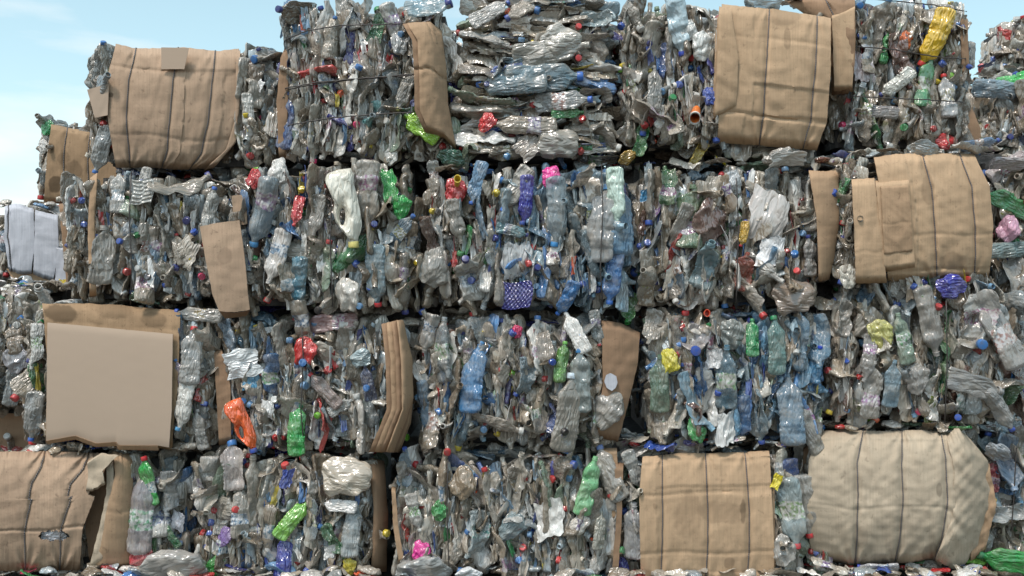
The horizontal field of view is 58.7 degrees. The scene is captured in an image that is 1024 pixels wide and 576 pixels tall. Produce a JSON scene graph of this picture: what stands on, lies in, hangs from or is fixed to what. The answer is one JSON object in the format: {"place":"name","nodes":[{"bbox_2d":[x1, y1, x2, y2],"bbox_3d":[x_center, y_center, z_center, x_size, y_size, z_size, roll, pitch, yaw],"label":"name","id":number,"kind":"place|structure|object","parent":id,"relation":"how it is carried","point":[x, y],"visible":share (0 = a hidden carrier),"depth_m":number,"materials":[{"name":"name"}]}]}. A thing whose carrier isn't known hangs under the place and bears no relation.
{"place":"outdoors","nodes":[
{"label":"outdoors","id":0,"kind":"place"},
{"bbox_2d":[426,208,431,313],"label":"plastic bale","id":1,"kind":"object","parent":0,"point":[428,310],"depth_m":5.09},
{"bbox_2d":[0,0,1023,280],"label":"sky","id":2,"kind":"structure","parent":0,"point":[46,46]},
{"bbox_2d":[7,315,1023,575],"bbox_3d":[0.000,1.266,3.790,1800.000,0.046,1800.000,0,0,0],"label":"ground","id":3,"kind":"structure","parent":0,"point":[389,559],"depth_m":4.07,"materials":[{"name":"grey"}]},
{"bbox_2d":[0,440,223,575],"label":"plastic bale","id":4,"kind":"object","parent":3,"relation":"on","point":[65,512],"visible":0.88,"depth_m":3.75,"materials":[{"name":"cardboard"}]},
{"bbox_2d":[0,413,27,450],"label":"cardboard piece","id":5,"kind":"object","parent":4,"relation":"on","point":[12,433],"visible":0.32,"depth_m":4.05,"materials":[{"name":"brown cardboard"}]},
{"bbox_2d":[0,281,71,417],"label":"plastic bale","id":6,"kind":"object","parent":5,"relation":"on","point":[17,301],"visible":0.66,"depth_m":3.91},
{"bbox_2d":[0,203,65,280],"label":"plastic bale","id":7,"kind":"object","parent":6,"relation":"on","point":[31,244],"visible":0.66,"depth_m":4.31,"materials":[{"name":"white cardboard"}]},
{"bbox_2d":[34,113,125,203],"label":"plastic bale","id":8,"kind":"object","parent":7,"relation":"on","point":[61,147],"visible":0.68,"depth_m":4.67,"materials":[{"name":"cardboard"}]},
{"bbox_2d":[10,299,238,450],"bbox_3d":[-1.634,0.375,4.197,0.928,0.677,0.922,0,0,0],"label":"plastic bale","id":9,"kind":"object","parent":4,"relation":"on","point":[136,376],"visible":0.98,"depth_m":3.74,"materials":[{"name":"cardboard"}]},
{"bbox_2d":[56,167,236,308],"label":"plastic bale","id":10,"kind":"object","parent":9,"relation":"on","point":[130,238],"visible":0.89,"depth_m":3.81,"materials":[{"name":"grey plastic"}]},
{"bbox_2d":[84,40,302,180],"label":"plastic bale","id":11,"kind":"object","parent":10,"relation":"on","point":[177,112],"visible":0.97,"depth_m":3.87,"materials":[{"name":"cardboard"}]},
{"bbox_2d":[139,549,207,575],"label":"crumpled bag","id":12,"kind":"object","parent":3,"relation":"on","point":[161,562],"visible":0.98,"depth_m":3.67,"materials":[{"name":"plastic"}]},
{"bbox_2d":[190,439,390,575],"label":"plastic bale","id":13,"kind":"object","parent":3,"relation":"on","point":[330,503],"visible":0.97,"depth_m":3.77,"materials":[{"name":"multicoloured plastic"}]},
{"bbox_2d":[214,299,421,457],"bbox_3d":[-0.825,0.380,4.147,0.898,0.682,0.945,0,0,0],"label":"plastic bale","id":14,"kind":"object","parent":13,"relation":"on","point":[300,379],"visible":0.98,"depth_m":3.80,"materials":[{"name":"multicoloured plastic"}]},
{"bbox_2d":[200,157,427,319],"bbox_3d":[-0.803,-0.202,4.123,0.943,0.693,0.915,0,0,0],"label":"plastic bale","id":15,"kind":"object","parent":14,"relation":"on","point":[338,238],"visible":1,"depth_m":3.75,"materials":[{"name":"plastic"}]},
{"bbox_2d":[275,0,464,190],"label":"plastic bale","id":16,"kind":"object","parent":15,"relation":"on","point":[357,80],"visible":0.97,"depth_m":3.82,"materials":[{"name":"multicoloured plastic"}]},
{"bbox_2d":[391,448,402,533],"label":"plastic bale","id":17,"kind":"object","parent":3,"relation":"on","point":[395,459],"visible":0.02,"depth_m":4.75},
{"bbox_2d":[395,556,452,575],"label":"crumpled bag","id":18,"kind":"object","parent":3,"relation":"on","point":[427,566],"visible":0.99,"depth_m":3.66,"materials":[{"name":"plastic"}]},
{"bbox_2d":[389,421,628,575],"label":"plastic bale","id":19,"kind":"object","parent":3,"relation":"on","point":[478,504],"visible":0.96,"depth_m":3.77,"materials":[{"name":"multicoloured plastic"}]},
{"bbox_2d":[413,306,639,455],"bbox_3d":[0.052,0.391,4.151,0.990,0.633,0.899,0,0,0],"label":"plastic bale","id":20,"kind":"object","parent":19,"relation":"on","point":[563,382],"visible":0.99,"depth_m":3.79,"materials":[{"name":"multicoloured plastic"}]},
{"bbox_2d":[419,160,637,324],"bbox_3d":[0.069,-0.196,4.138,0.967,0.705,0.904,0,0,0],"label":"plastic bale","id":21,"kind":"object","parent":20,"relation":"on","point":[523,240],"visible":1,"depth_m":3.77,"materials":[{"name":"plastic"}]},
{"bbox_2d":[447,0,623,173],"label":"plastic bale","id":22,"kind":"object","parent":21,"relation":"on","point":[534,80],"visible":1,"depth_m":3.84},
{"bbox_2d":[618,150,635,165],"bbox_3d":[0.487,-0.554,3.849,0.092,0.074,0.042,-30,39,-3],"label":"crumpled bag","id":23,"kind":"object","parent":21,"relation":"on","point":[627,157],"visible":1,"depth_m":3.83,"materials":[{"name":"plastic"}]},
{"bbox_2d":[0,0,1023,575],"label":"litter","id":24,"kind":"object","parent":3,"relation":"on","point":[976,566],"visible":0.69,"depth_m":3.81,"materials":[{"name":"plastic"}]},
{"bbox_2d":[436,149,464,167],"bbox_3d":[-0.254,-0.546,3.806,0.123,0.052,0.096,20,-46,-3],"label":"crumpled bag","id":25,"kind":"object","parent":24,"relation":"on","point":[449,156],"visible":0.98,"depth_m":3.79,"materials":[{"name":"plastic"}]},
{"bbox_2d":[455,566,482,575],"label":"crumpled bag","id":26,"kind":"object","parent":24,"relation":"on","point":[467,571],"visible":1,"depth_m":3.65,"materials":[{"name":"plastic"}]},
{"bbox_2d":[769,146,792,160],"bbox_3d":[1.126,-0.550,3.813,0.107,0.080,0.040,-10,44,-3],"label":"crumpled bag","id":27,"kind":"object","parent":24,"relation":"on","point":[788,149],"visible":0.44,"depth_m":3.79,"materials":[{"name":"plastic"}]},
{"bbox_2d":[857,563,898,572],"bbox_3d":[1.523,1.165,3.786,0.164,0.057,0.046,0,0,10],"label":"crushed bottle","id":28,"kind":"object","parent":24,"relation":"on","point":[893,566],"visible":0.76,"depth_m":3.77,"materials":[{"name":"plastic"}]},
{"bbox_2d":[989,157,1023,170],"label":"crushed bottle","id":29,"kind":"object","parent":24,"relation":"on","point":[1010,163],"visible":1,"depth_m":3.86,"materials":[{"name":"plastic"}]},
{"bbox_2d":[613,417,815,575],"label":"plastic bale","id":30,"kind":"object","parent":3,"relation":"on","point":[742,507],"visible":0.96,"depth_m":3.76,"materials":[{"name":"cardboard"}]},
{"bbox_2d":[605,309,630,416],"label":"plastic bale","id":31,"kind":"object","parent":30,"relation":"on","point":[619,318],"visible":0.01,"depth_m":4.78},
{"bbox_2d":[632,444,666,449],"bbox_3d":[0.609,0.699,3.956,0.197,0.055,0.052,0,0,-13],"label":"crushed bottle","id":32,"kind":"object","parent":30,"relation":"on","point":[635,448],"visible":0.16,"depth_m":3.92,"materials":[{"name":"plastic"}]},
{"bbox_2d":[667,437,703,453],"bbox_3d":[0.738,0.675,3.843,0.162,0.062,0.123,0,-45,-3],"label":"crumpled bag","id":33,"kind":"object","parent":30,"relation":"on","point":[682,448],"visible":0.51,"depth_m":3.82,"materials":[{"name":"plastic"}]},
{"bbox_2d":[629,302,832,455],"bbox_3d":[0.953,0.378,4.180,0.869,0.648,0.965,0,0,0],"label":"plastic bale","id":34,"kind":"object","parent":30,"relation":"on","point":[721,376],"visible":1,"depth_m":3.79},
{"bbox_2d":[620,161,838,319],"bbox_3d":[0.938,-0.210,4.161,0.907,0.685,0.918,0,0,0],"label":"plastic bale","id":35,"kind":"object","parent":34,"relation":"on","point":[759,237],"visible":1,"depth_m":3.80,"materials":[{"name":"multicoloured plastic"}]},
{"bbox_2d":[606,0,830,178],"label":"plastic bale","id":36,"kind":"object","parent":35,"relation":"on","point":[734,84],"visible":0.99,"depth_m":3.82,"materials":[{"name":"cardboard"}]},
{"bbox_2d":[744,0,781,9],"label":"crumpled bag","id":37,"kind":"object","parent":36,"relation":"on","point":[770,4],"visible":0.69,"depth_m":3.89,"materials":[{"name":"plastic"}]},
{"bbox_2d":[768,151,806,168],"bbox_3d":[1.137,-0.530,3.767,0.159,0.026,0.090,-5,-37,-3],"label":"torn film","id":38,"kind":"object","parent":35,"relation":"on","point":[795,158],"visible":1,"depth_m":3.76,"materials":[{"name":"plastic"}]},
{"bbox_2d":[781,416,995,575],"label":"plastic bale","id":39,"kind":"object","parent":3,"relation":"on","point":[883,494],"visible":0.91,"depth_m":3.75,"materials":[{"name":"beige cardboard"}]},
{"bbox_2d":[802,284,1023,431],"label":"plastic bale","id":40,"kind":"object","parent":39,"relation":"on","point":[930,359],"visible":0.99,"depth_m":3.81,"materials":[{"name":"plastic"}]},
{"bbox_2d":[801,149,1004,316],"bbox_3d":[1.712,-0.236,4.145,0.794,0.747,0.910,0,0,0],"label":"plastic bale","id":41,"kind":"object","parent":40,"relation":"on","point":[909,223],"visible":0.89,"depth_m":3.78,"materials":[{"name":"cardboard"}]},
{"bbox_2d":[786,0,980,158],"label":"plastic bale","id":42,"kind":"object","parent":41,"relation":"on","point":[899,74],"visible":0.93,"depth_m":4.00,"materials":[{"name":"grey plastic"}]},
{"bbox_2d":[906,139,938,155],"bbox_3d":[1.738,-0.580,3.844,0.141,0.054,0.107,5,-45,-3],"label":"crumpled bag","id":43,"kind":"object","parent":41,"relation":"on","point":[923,147],"visible":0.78,"depth_m":3.83,"materials":[{"name":"plastic"}]},
{"bbox_2d":[960,137,999,151],"bbox_3d":[2.008,-0.622,3.910,0.167,0.055,0.036,-10,44,-3],"label":"crushed bottle","id":44,"kind":"object","parent":41,"relation":"on","point":[988,141],"visible":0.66,"depth_m":3.89,"materials":[{"name":"plastic"}]},
{"bbox_2d":[974,149,1023,292],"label":"plastic bale","id":45,"kind":"object","parent":40,"relation":"on","point":[1006,273],"visible":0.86,"depth_m":3.98},
{"bbox_2d":[962,70,1023,153],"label":"plastic bale","id":46,"kind":"object","parent":45,"relation":"on","point":[997,102],"visible":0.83,"depth_m":4.33},
{"bbox_2d":[978,15,1023,78],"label":"plastic bale","id":47,"kind":"object","parent":46,"relation":"on","point":[1002,44],"visible":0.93,"depth_m":4.82},
{"bbox_2d":[964,413,1023,575],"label":"plastic bale","id":48,"kind":"object","parent":3,"relation":"on","point":[1002,554],"visible":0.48,"depth_m":3.93,"materials":[{"name":"plastic"}]},
{"bbox_2d":[984,443,1010,461],"bbox_3d":[2.057,0.697,3.851,0.119,0.095,0.040,30,43,-3],"label":"crumpled bag","id":49,"kind":"object","parent":48,"relation":"on","point":[995,452],"visible":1,"depth_m":3.84,"materials":[{"name":"plastic"}]}
]}

